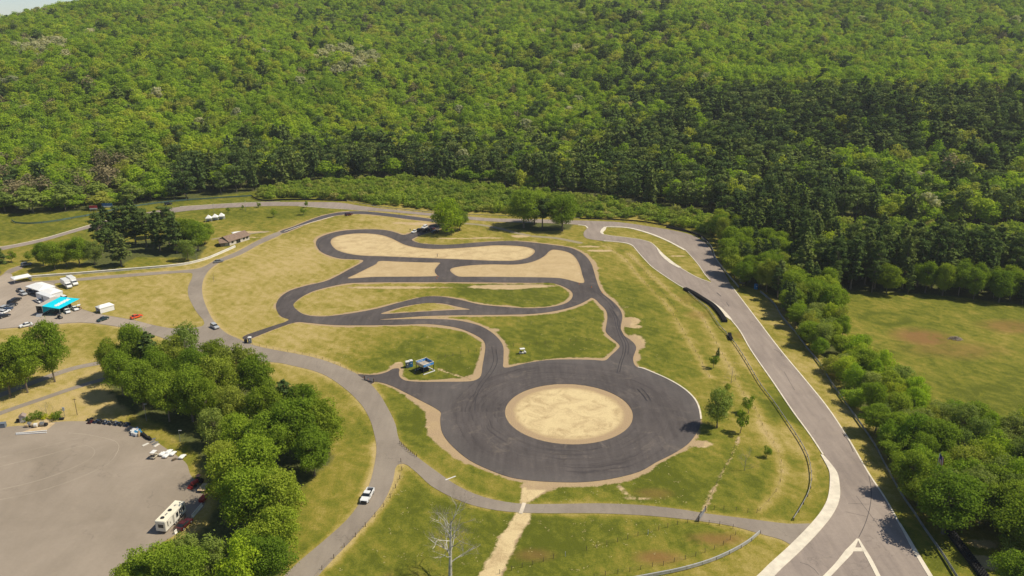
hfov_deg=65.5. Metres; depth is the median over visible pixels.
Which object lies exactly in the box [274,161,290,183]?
pine tree
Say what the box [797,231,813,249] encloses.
pine tree
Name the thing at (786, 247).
leafy tree
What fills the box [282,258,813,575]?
tall grass
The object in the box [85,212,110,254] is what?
pine tree
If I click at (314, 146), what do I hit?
pine tree
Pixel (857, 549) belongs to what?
kerb
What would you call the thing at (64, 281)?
box truck
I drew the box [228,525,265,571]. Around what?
leafy tree
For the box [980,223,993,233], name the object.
pine tree
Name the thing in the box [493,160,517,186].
pine tree
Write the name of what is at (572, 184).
pine tree
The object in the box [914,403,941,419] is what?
leafy tree
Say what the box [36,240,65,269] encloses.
leafy tree
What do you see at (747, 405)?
young tree
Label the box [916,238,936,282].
pine tree
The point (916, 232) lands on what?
pine tree
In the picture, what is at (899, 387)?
leafy tree
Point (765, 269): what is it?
leafy tree
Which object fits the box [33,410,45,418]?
shrub
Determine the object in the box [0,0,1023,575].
ground
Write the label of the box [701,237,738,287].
guardrail
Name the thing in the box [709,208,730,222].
leafy tree
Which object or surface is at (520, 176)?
leafy tree
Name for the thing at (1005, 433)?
leafy tree
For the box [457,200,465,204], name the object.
shrub
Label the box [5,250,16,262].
young tree
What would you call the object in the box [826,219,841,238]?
pine tree
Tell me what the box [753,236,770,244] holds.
leafy tree
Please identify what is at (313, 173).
pine tree
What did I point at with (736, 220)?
pine tree
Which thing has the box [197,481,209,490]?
flat trailer
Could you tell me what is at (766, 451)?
young tree
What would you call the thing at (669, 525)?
wire fence
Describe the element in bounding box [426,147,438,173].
pine tree
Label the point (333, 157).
pine tree
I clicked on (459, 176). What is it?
leafy tree
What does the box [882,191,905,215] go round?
leafy tree
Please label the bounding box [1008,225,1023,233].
shrub
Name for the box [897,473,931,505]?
leafy tree
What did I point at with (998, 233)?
pine tree
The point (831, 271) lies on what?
leafy tree
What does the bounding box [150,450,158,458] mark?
golf cart
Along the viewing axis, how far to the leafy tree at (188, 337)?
258.51 m
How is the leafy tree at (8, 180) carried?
on the ground at (920, 324)
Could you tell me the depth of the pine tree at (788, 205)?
424.48 m
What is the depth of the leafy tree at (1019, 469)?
192.83 m
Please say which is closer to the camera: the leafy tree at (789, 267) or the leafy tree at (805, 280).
the leafy tree at (805, 280)
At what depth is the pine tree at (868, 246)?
350.58 m
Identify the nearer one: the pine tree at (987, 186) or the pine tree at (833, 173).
the pine tree at (987, 186)
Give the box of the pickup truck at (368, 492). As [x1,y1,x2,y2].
[360,487,374,502]
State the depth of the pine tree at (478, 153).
588.87 m
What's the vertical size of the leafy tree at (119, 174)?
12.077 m
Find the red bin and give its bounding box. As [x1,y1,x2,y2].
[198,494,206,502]
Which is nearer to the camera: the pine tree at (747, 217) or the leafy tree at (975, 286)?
the leafy tree at (975, 286)
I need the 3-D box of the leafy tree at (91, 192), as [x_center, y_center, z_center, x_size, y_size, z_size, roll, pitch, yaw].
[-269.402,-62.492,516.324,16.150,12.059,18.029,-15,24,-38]
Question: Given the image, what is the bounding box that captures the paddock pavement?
[0,273,151,327]
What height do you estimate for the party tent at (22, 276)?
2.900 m
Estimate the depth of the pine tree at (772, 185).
456.89 m
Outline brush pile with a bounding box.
[948,336,962,340]
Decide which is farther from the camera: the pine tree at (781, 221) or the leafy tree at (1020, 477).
the pine tree at (781, 221)
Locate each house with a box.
[218,239,230,246]
[220,230,249,245]
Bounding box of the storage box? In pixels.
[0,421,6,427]
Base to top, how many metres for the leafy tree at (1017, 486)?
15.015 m
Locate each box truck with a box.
[60,277,71,288]
[66,275,77,285]
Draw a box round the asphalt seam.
[859,478,871,536]
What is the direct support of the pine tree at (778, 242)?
on the ground at (920, 324)
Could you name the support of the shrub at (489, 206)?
on the ground at (920, 324)
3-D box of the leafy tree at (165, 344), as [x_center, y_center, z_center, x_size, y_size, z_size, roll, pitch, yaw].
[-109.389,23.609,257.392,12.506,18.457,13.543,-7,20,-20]
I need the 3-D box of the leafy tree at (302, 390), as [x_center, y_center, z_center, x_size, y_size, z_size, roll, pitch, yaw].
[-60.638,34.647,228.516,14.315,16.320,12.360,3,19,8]
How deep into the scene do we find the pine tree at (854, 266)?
345.85 m
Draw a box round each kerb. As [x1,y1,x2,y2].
[0,220,106,246]
[180,202,252,206]
[606,226,684,249]
[633,246,683,287]
[639,367,701,418]
[657,248,680,267]
[710,300,731,319]
[731,286,899,522]
[731,320,822,453]
[757,454,839,575]
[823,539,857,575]
[854,547,862,551]
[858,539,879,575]
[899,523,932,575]
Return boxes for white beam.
[16,430,46,433]
[16,432,46,434]
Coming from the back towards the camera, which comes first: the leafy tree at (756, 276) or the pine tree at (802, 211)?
the pine tree at (802, 211)
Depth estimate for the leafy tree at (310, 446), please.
204.22 m
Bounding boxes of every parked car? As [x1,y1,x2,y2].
[0,309,10,313]
[0,313,10,318]
[6,299,17,303]
[19,290,27,295]
[19,322,32,327]
[20,262,31,265]
[26,288,34,293]
[63,308,70,313]
[96,316,108,321]
[130,314,142,318]
[175,518,192,530]
[210,322,219,328]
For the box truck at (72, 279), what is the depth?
355.96 m
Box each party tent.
[10,273,31,282]
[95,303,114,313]
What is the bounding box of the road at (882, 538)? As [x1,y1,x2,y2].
[0,202,927,575]
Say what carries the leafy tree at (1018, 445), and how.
on the ground at (920, 324)
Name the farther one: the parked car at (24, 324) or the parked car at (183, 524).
the parked car at (24, 324)
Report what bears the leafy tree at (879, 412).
on the ground at (920, 324)
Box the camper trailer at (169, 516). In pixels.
[155,500,185,531]
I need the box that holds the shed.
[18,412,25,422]
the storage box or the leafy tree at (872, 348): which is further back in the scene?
the leafy tree at (872, 348)
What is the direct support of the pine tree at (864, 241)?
on the ground at (920, 324)
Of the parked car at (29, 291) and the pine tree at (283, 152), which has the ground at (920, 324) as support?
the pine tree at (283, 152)
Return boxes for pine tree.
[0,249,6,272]
[2,174,18,187]
[33,163,45,180]
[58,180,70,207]
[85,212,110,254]
[94,206,116,250]
[105,231,131,265]
[109,205,130,246]
[123,199,143,244]
[128,207,154,246]
[136,331,158,367]
[144,210,170,250]
[154,206,175,243]
[162,214,187,252]
[165,179,181,198]
[166,169,179,194]
[169,164,184,184]
[174,155,191,171]
[176,165,189,194]
[176,169,196,198]
[179,158,191,176]
[189,156,206,192]
[192,157,208,182]
[203,149,214,175]
[203,165,221,188]
[210,160,233,187]
[211,171,230,193]
[217,157,229,169]
[223,164,246,191]
[227,152,246,166]
[231,159,250,187]
[236,150,255,182]
[245,152,262,165]
[245,157,258,187]
[245,165,265,186]
[258,153,280,184]
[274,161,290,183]
[276,379,291,403]
[279,146,287,160]
[280,154,292,180]
[285,149,299,179]
[293,154,305,179]
[294,150,309,177]
[306,147,320,179]
[308,143,320,166]
[318,147,325,160]
[320,154,334,173]
[323,153,334,161]
[334,147,347,177]
[340,152,353,175]
[347,143,360,168]
[350,150,363,175]
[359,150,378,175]
[365,148,375,175]
[368,144,380,161]
[376,143,393,160]
[376,149,389,175]
[377,155,393,175]
[383,142,395,172]
[393,150,405,172]
[394,142,402,157]
[401,141,410,167]
[401,153,415,174]
[404,149,416,166]
[405,142,424,171]
[414,153,429,175]
[415,148,424,172]
[416,146,433,160]
[423,151,434,176]
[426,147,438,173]
[432,153,445,176]
[439,148,447,171]
[439,149,453,172]
[443,155,460,179]
[456,155,468,166]
[457,160,467,179]
[467,155,478,176]
[474,151,481,164]
[475,153,491,181]
[485,151,498,182]
[485,151,499,169]
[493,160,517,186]
[505,165,517,184]
[507,152,517,168]
[516,155,527,173]
[518,152,532,182]
[528,151,542,168]
[530,156,543,186]
[533,157,549,187]
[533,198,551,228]
[540,150,551,181]
[545,151,557,182]
[548,158,561,190]
[551,163,563,188]
[557,153,565,170]
[560,160,577,190]
[561,170,580,192]
[574,155,591,177]
[577,159,592,190]
[577,163,597,177]
[578,171,592,194]
[586,169,604,196]
[590,163,600,168]
[594,165,607,193]
[596,167,609,183]
[600,161,613,182]
[603,174,620,193]
[611,168,624,195]
[616,160,625,175]
[617,172,632,200]
[619,164,634,196]
[625,170,642,202]
[633,168,643,194]
[639,161,654,193]
[643,166,659,202]
[644,179,663,201]
[650,172,661,184]
[657,170,673,202]
[664,182,686,202]
[667,168,676,180]
[678,170,692,199]
[678,179,699,207]
[680,182,698,205]
[693,169,706,185]
[697,178,715,211]
[706,173,723,203]
[707,175,719,209]
[711,183,730,203]
[715,166,727,181]
[715,195,740,216]
[716,180,728,198]
[722,171,731,201]
[727,189,739,211]
[730,194,744,215]
[732,171,747,187]
[732,218,742,228]
[733,188,751,208]
[738,173,751,184]
[738,208,755,228]
[738,241,743,253]
[739,243,753,257]
[741,201,756,221]
[743,178,753,189]
[743,184,753,192]
[744,189,755,200]
[745,178,761,188]
[746,217,759,238]
[750,192,767,209]
[750,208,765,229]
[751,182,760,196]
[751,182,765,201]
[751,230,760,241]
[751,239,763,264]
[753,197,762,213]
[759,197,771,222]
[759,238,768,250]
[762,238,778,255]
[763,175,782,193]
[763,202,775,228]
[766,181,774,198]
[767,205,790,232]
[770,186,788,206]
[770,259,786,292]
[771,267,783,296]
[772,193,779,217]
[772,202,787,224]
[775,238,781,249]
[776,172,787,190]
[777,280,789,310]
[780,202,795,221]
[780,207,800,239]
[780,281,798,310]
[782,183,791,202]
[782,220,793,240]
[786,193,800,213]
[787,252,797,268]
[788,186,798,207]
[788,241,796,254]
[789,181,799,194]
[791,216,808,244]
[791,242,817,272]
[792,219,816,256]
[793,209,807,231]
[795,190,810,211]
[797,182,809,203]
[797,203,810,220]
[797,218,817,245]
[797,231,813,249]
[800,207,813,227]
[801,169,817,190]
[804,260,814,276]
[808,189,814,203]
[808,196,815,206]
[810,197,822,211]
[811,214,824,237]
[811,236,833,267]
[811,264,820,278]
[812,186,826,203]
[814,202,823,214]
[814,217,827,240]
[818,173,839,190]
[818,177,839,196]
[819,172,834,187]
[820,243,834,274]
[821,191,836,205]
[821,198,833,220]
[822,169,837,184]
[822,206,834,234]
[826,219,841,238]
[827,186,836,202]
[827,238,850,275]
[829,201,838,224]
[830,232,846,266]
[831,260,842,281]
[832,184,847,206]
[832,229,845,245]
[833,168,849,198]
[837,184,855,217]
[842,175,859,194]
[842,222,861,240]
[842,236,862,282]
[842,236,867,288]
[847,186,864,215]
[848,177,867,199]
[848,192,870,217]
[857,216,880,233]
[857,232,866,250]
[859,233,877,284]
[861,185,884,210]
[861,240,880,278]
[864,189,882,218]
[864,237,890,288]
[865,227,878,234]
[865,230,876,247]
[867,258,884,292]
[875,225,887,249]
[877,212,892,230]
[881,241,899,276]
[882,185,894,197]
[882,233,896,246]
[883,224,895,239]
[886,236,902,260]
[895,236,918,288]
[897,222,912,239]
[898,175,915,191]
[898,238,921,264]
[900,185,915,213]
[903,264,915,293]
[909,219,926,236]
[911,227,928,248]
[912,242,929,286]
[914,173,933,192]
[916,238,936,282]
[917,229,936,260]
[924,182,936,192]
[926,235,947,287]
[929,183,947,193]
[929,213,949,232]
[931,225,949,251]
[940,229,966,260]
[940,248,961,290]
[942,191,970,222]
[943,226,957,239]
[947,174,960,191]
[947,222,960,231]
[947,226,969,258]
[957,218,967,229]
[960,233,973,255]
[965,229,984,251]
[965,235,983,265]
[968,233,988,258]
[974,181,994,221]
[978,238,1003,266]
[978,240,998,291]
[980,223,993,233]
[980,231,997,251]
[987,231,1002,237]
[991,190,1008,210]
[991,243,1010,269]
[995,224,1007,240]
[999,188,1018,219]
[1000,195,1022,220]
[1000,237,1009,269]
[1001,234,1023,266]
[1006,233,1015,248]
[1007,247,1023,270]
[1014,183,1023,201]
[1016,277,1023,303]
[1017,191,1023,213]
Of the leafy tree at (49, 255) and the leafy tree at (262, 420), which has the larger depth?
the leafy tree at (49, 255)
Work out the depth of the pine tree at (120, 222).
409.89 m
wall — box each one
[31,245,235,277]
[666,226,708,242]
[683,287,727,321]
[728,332,732,340]
[945,527,988,575]
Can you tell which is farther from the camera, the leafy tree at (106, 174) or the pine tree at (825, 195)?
the leafy tree at (106, 174)
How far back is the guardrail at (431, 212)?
488.20 m
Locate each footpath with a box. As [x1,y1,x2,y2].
[0,362,98,396]
[0,378,104,414]
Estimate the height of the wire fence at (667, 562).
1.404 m
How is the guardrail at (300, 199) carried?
on the ground at (920, 324)
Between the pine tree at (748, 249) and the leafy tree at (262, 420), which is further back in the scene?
the pine tree at (748, 249)
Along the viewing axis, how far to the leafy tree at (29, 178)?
520.28 m
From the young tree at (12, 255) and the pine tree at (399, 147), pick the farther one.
the pine tree at (399, 147)
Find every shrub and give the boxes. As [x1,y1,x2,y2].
[22,412,36,420]
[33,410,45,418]
[41,413,54,419]
[51,409,63,419]
[370,199,385,204]
[389,194,398,203]
[393,195,401,205]
[404,201,414,206]
[412,202,423,208]
[416,196,427,203]
[420,202,431,207]
[428,194,441,201]
[434,199,444,208]
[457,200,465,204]
[462,199,471,205]
[463,205,475,211]
[471,197,482,202]
[475,204,487,211]
[484,203,494,211]
[490,202,503,212]
[501,205,512,213]
[570,197,582,203]
[574,207,585,216]
[578,201,588,207]
[579,196,587,202]
[585,195,596,202]
[586,213,595,216]
[588,203,595,209]
[593,210,605,217]
[595,202,603,210]
[605,213,616,217]
[606,195,613,201]
[606,200,618,208]
[609,194,619,200]
[617,202,625,210]
[619,198,626,204]
[620,207,633,212]
[622,211,631,217]
[629,211,639,216]
[632,201,642,207]
[634,206,643,214]
[641,209,648,216]
[642,202,650,207]
[645,216,658,220]
[646,210,658,216]
[648,205,658,210]
[656,217,668,222]
[657,209,669,218]
[665,213,677,218]
[668,203,681,210]
[668,208,676,214]
[668,218,677,224]
[675,215,691,227]
[677,209,694,218]
[685,205,694,213]
[688,218,698,227]
[692,213,705,222]
[693,209,702,214]
[695,221,705,231]
[838,220,847,231]
[973,225,992,231]
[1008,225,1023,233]
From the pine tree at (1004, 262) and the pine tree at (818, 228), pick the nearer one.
the pine tree at (1004, 262)
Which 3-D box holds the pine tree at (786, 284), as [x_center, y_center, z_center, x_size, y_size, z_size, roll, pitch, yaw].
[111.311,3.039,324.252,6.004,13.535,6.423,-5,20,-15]
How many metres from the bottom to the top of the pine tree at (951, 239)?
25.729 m
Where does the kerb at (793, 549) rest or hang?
on the ground at (920, 324)
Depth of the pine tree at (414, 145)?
601.46 m
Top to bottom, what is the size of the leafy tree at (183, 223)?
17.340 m
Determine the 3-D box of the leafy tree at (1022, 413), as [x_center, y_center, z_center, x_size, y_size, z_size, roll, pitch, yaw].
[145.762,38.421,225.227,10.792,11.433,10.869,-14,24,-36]
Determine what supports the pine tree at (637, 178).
on the ground at (920, 324)
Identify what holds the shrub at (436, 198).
on the ground at (920, 324)
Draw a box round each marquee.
[25,282,54,290]
[36,291,54,300]
[39,288,62,296]
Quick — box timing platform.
[414,357,434,374]
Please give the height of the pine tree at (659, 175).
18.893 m
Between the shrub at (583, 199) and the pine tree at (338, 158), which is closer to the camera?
the shrub at (583, 199)
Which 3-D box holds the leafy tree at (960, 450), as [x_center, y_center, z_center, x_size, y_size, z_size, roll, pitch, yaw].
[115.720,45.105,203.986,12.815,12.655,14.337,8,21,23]
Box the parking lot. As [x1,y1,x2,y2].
[0,421,204,575]
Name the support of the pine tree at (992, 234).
on the ground at (920, 324)
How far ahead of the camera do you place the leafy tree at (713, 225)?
423.83 m
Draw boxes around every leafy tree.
[0,165,9,178]
[0,185,16,206]
[0,192,14,211]
[0,335,44,392]
[0,341,25,396]
[1,165,18,173]
[2,179,16,193]
[6,179,32,194]
[9,185,39,210]
[13,147,30,157]
[14,190,48,212]
[20,173,41,185]
[21,316,70,381]
[26,174,53,201]
[27,187,66,209]
[30,242,43,265]
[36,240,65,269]
[48,185,74,210]
[53,241,73,266]
[55,165,71,175]
[58,236,90,265]
[60,141,71,154]
[60,194,86,208]
[64,147,83,157]
[66,167,97,182]
[69,185,85,200]
[70,174,89,197]
[78,164,97,179]
[83,238,105,264]
[84,183,106,196]
[85,180,113,194]
[92,336,120,373]
[94,165,116,187]
[95,165,119,187]
[100,348,132,395]
[101,145,119,164]
[104,192,124,204]
[106,170,126,184]
[109,553,150,575]
[110,176,127,189]
[115,358,157,409]
[117,145,136,159]
[117,322,148,359]
[117,539,178,575]
[118,152,140,166]
[118,184,146,203]
[119,181,134,193]
[126,181,143,200]
[127,139,148,154]
[132,158,148,171]
[135,172,160,197]
[136,171,151,183]
[139,184,160,200]
[141,344,174,378]
[144,369,178,421]
[152,543,217,575]
[154,332,183,372]
[155,186,167,197]
[157,160,169,169]
[157,171,178,189]
[164,530,206,550]
[165,162,175,171]
[165,361,207,421]
[167,344,210,375]
[170,319,205,362]
[172,217,199,245]
[173,239,198,260]
[182,377,218,425]
[183,220,209,250]
[194,406,225,443]
[196,352,239,391]
[198,529,231,575]
[199,337,227,357]
[201,222,214,243]
[201,446,253,499]
[202,439,238,474]
[207,163,233,190]
[208,463,279,527]
[210,385,248,419]
[211,529,261,575]
[214,342,257,394]
[218,412,252,447]
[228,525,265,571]
[229,430,281,487]
[233,352,275,393]
[237,409,295,455]
[239,378,287,419]
[243,501,301,551]
[245,467,308,526]
[245,533,302,575]
[267,393,320,460]
[286,383,324,419]
[288,421,336,476]
[292,397,345,444]
[315,160,345,177]
[331,160,351,177]
[379,158,408,175]
[427,197,463,235]
[444,198,459,208]
[451,166,474,181]
[454,148,469,160]
[455,208,468,230]
[458,169,484,182]
[478,170,504,183]
[502,155,519,172]
[505,187,544,227]
[515,169,529,186]
[523,189,545,223]
[524,175,541,187]
[545,193,580,230]
[662,179,682,205]
[703,386,734,427]
[707,214,729,240]
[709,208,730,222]
[715,217,729,239]
[716,237,738,256]
[718,246,742,273]
[719,225,741,245]
[721,241,746,254]
[722,254,744,277]
[723,178,745,198]
[729,214,740,227]
[732,231,752,244]
[732,260,753,285]
[736,408,749,432]
[739,226,754,239]
[743,254,759,281]
[744,241,755,253]
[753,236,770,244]
[753,261,770,287]
[756,259,777,291]
[758,227,775,240]
[758,249,779,260]
[758,252,771,262]
[768,229,791,244]
[768,234,788,246]
[770,253,788,273]
[777,252,795,269]
[779,270,806,294]
[779,288,808,311]
[780,241,791,254]
[784,303,805,326]
[785,264,803,271]
[788,268,814,277]
[792,300,807,313]
[795,281,816,305]
[796,248,821,270]
[796,324,805,338]
[798,307,821,321]
[798,309,819,329]
[799,277,822,298]
[799,320,822,346]
[802,280,824,307]
[806,302,827,320]
[809,336,830,355]
[810,277,828,285]
[813,274,839,284]
[814,322,833,346]
[817,283,841,304]
[817,302,837,319]
[818,283,850,309]
[818,354,843,374]
[820,228,850,245]
[820,317,840,323]
[822,266,838,279]
[824,320,843,346]
[831,334,852,353]
[832,355,857,380]
[834,304,851,326]
[835,315,851,334]
[838,352,859,360]
[838,387,866,408]
[841,362,867,389]
[843,333,866,350]
[848,348,879,370]
[850,342,872,369]
[853,332,872,346]
[857,371,886,389]
[857,401,891,433]
[860,381,889,406]
[862,192,894,218]
[863,344,879,353]
[866,358,884,372]
[874,263,906,293]
[874,368,907,387]
[875,349,895,369]
[875,418,903,446]
[879,431,914,455]
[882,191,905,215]
[883,194,909,215]
[883,403,893,413]
[884,362,908,380]
[884,381,906,397]
[884,391,913,412]
[888,409,908,434]
[888,448,934,495]
[889,365,918,389]
[894,411,937,450]
[896,441,944,476]
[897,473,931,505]
[898,386,930,406]
[899,408,915,414]
[903,376,933,396]
[909,407,934,420]
[909,430,940,454]
[910,195,928,216]
[913,405,931,409]
[913,462,997,534]
[914,260,940,292]
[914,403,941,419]
[922,418,964,455]
[929,399,953,421]
[929,451,964,476]
[932,467,960,500]
[935,262,956,295]
[937,205,971,221]
[938,189,955,213]
[940,398,963,409]
[945,182,976,198]
[945,399,983,432]
[945,442,993,466]
[946,455,983,472]
[948,401,966,425]
[950,260,972,295]
[955,427,980,447]
[956,258,974,272]
[959,399,994,423]
[962,464,998,495]
[963,190,996,223]
[963,415,996,443]
[966,267,990,298]
[967,433,1012,464]
[968,461,1014,484]
[970,262,990,294]
[972,480,1000,525]
[976,428,1016,456]
[979,410,1001,431]
[980,201,1002,223]
[980,453,1015,475]
[983,490,1023,551]
[985,477,1023,520]
[986,270,1017,302]
[986,547,1023,575]
[987,265,1004,297]
[987,427,1016,454]
[998,410,1023,438]
[998,520,1023,554]
[1000,437,1023,461]
[1001,471,1023,482]
[1003,264,1023,281]
[1003,453,1023,479]
[1006,199,1023,221]
[1006,404,1023,432]
[1008,269,1023,299]
[1011,430,1023,441]
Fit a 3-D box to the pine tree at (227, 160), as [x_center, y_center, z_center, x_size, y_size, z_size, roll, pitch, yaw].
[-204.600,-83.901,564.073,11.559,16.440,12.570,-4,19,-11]
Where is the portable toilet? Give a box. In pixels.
[409,359,412,366]
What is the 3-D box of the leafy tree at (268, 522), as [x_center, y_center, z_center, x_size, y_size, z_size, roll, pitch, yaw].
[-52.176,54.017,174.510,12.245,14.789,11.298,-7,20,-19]
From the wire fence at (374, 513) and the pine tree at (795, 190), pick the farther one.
the pine tree at (795, 190)
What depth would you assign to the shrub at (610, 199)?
506.03 m
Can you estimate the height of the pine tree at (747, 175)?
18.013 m
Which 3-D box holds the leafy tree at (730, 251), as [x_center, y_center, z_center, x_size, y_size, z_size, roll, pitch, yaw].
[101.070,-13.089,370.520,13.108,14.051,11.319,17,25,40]
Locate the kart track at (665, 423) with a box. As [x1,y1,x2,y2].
[243,224,700,481]
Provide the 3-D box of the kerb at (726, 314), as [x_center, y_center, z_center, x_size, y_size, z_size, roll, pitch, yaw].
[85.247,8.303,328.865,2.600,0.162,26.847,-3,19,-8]
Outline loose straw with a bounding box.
[315,285,691,569]
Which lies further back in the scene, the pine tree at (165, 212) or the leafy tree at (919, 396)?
the pine tree at (165, 212)
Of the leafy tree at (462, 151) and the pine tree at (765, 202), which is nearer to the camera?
the pine tree at (765, 202)
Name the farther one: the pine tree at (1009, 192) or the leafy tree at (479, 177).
the leafy tree at (479, 177)
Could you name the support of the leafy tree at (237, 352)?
on the ground at (920, 324)
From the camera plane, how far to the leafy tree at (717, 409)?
230.39 m
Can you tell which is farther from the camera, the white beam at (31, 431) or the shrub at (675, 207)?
the shrub at (675, 207)
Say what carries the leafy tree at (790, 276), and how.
on the ground at (920, 324)
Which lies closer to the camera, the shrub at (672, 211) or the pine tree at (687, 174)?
the shrub at (672, 211)
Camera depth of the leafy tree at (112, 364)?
247.67 m
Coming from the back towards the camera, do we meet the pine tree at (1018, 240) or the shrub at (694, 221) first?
the shrub at (694, 221)
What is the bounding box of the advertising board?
[102,203,112,211]
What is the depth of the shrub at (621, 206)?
490.55 m
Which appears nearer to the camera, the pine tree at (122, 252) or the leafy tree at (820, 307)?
the leafy tree at (820, 307)
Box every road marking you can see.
[0,433,118,499]
[0,445,94,488]
[519,503,525,513]
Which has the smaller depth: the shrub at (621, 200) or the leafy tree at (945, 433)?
the leafy tree at (945, 433)
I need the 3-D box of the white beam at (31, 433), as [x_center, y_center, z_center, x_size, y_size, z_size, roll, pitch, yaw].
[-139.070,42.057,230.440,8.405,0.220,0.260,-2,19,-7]
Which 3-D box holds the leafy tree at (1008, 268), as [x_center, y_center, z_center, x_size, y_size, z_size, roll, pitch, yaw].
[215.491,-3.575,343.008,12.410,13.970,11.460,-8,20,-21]
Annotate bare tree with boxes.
[422,488,480,575]
[741,447,759,470]
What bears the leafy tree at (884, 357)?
on the ground at (920, 324)
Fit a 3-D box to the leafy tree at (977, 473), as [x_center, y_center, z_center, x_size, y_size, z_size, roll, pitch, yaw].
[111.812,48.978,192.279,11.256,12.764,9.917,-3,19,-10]
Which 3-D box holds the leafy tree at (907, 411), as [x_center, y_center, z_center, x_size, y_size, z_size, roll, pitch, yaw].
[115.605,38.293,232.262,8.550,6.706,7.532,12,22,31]
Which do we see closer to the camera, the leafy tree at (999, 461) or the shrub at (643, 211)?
the leafy tree at (999, 461)
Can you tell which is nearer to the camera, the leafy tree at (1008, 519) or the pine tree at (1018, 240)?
the leafy tree at (1008, 519)
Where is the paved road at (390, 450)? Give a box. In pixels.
[0,232,810,575]
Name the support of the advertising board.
on the ground at (920, 324)
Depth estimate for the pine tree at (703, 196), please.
483.74 m
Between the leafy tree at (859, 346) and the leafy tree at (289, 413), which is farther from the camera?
the leafy tree at (859, 346)
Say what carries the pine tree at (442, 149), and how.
on the ground at (920, 324)
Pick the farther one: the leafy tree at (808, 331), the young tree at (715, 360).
the leafy tree at (808, 331)
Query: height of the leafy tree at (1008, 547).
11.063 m
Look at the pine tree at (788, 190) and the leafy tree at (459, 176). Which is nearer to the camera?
the pine tree at (788, 190)
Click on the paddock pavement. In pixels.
(23, 311)
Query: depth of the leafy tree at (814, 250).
356.33 m
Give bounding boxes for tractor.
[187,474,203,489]
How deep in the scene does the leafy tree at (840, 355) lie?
271.79 m
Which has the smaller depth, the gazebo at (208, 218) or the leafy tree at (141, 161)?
the gazebo at (208, 218)
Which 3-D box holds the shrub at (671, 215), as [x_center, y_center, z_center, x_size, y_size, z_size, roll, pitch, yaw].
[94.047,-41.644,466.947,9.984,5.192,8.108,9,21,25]
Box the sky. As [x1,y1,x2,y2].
[0,0,71,16]
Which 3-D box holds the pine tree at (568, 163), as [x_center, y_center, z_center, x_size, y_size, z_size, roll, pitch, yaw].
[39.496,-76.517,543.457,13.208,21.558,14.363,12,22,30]
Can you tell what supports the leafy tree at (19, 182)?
on the ground at (920, 324)
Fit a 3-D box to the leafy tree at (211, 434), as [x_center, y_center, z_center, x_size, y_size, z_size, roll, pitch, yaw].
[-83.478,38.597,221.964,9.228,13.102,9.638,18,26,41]
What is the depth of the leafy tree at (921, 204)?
459.28 m
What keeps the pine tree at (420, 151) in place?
on the ground at (920, 324)
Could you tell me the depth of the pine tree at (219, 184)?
533.06 m
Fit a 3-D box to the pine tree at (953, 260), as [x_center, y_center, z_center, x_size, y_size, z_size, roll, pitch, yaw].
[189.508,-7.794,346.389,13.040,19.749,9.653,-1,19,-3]
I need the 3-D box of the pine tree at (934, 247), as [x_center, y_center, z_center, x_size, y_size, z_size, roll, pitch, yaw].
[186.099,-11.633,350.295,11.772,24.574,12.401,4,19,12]
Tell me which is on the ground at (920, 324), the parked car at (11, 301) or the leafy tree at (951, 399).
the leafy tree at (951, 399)
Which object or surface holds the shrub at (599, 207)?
on the ground at (920, 324)
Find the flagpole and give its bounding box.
[937,454,943,465]
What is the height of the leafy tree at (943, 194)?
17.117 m
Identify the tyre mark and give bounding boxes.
[473,346,493,396]
[474,350,497,409]
[609,308,623,372]
[611,309,625,371]
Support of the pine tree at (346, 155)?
on the ground at (920, 324)
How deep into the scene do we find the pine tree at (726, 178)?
501.82 m
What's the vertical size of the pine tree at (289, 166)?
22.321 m
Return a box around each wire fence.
[318,458,401,572]
[499,554,553,573]
[586,519,735,550]
[594,535,730,575]
[644,268,781,506]
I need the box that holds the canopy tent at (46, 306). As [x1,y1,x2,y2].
[35,297,79,316]
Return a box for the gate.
[698,506,705,521]
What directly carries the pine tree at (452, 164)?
on the ground at (920, 324)
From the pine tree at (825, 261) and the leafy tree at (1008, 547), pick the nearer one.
the leafy tree at (1008, 547)
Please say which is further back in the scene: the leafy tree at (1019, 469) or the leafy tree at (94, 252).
the leafy tree at (94, 252)
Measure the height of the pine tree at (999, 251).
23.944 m
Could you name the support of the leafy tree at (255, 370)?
on the ground at (920, 324)
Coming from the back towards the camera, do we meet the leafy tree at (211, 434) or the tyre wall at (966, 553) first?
the leafy tree at (211, 434)
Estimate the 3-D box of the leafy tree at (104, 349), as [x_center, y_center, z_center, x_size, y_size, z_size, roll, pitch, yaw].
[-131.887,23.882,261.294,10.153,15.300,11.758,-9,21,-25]
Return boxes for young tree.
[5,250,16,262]
[24,251,32,260]
[270,208,277,216]
[709,355,719,367]
[724,383,731,389]
[741,395,754,413]
[763,445,771,456]
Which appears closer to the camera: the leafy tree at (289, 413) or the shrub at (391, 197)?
the leafy tree at (289, 413)
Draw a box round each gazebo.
[205,215,211,221]
[212,214,218,219]
[218,213,224,219]
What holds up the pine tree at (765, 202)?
on the ground at (920, 324)
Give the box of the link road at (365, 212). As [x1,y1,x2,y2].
[280,211,433,232]
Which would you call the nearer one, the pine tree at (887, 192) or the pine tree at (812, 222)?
the pine tree at (812, 222)
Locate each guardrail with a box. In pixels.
[11,195,251,223]
[252,196,346,200]
[347,200,549,217]
[580,218,700,236]
[638,530,760,575]
[688,291,726,331]
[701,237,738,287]
[726,332,811,520]
[760,290,792,329]
[793,328,957,575]
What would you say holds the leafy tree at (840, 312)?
on the ground at (920, 324)
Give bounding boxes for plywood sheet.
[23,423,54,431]
[37,419,53,422]

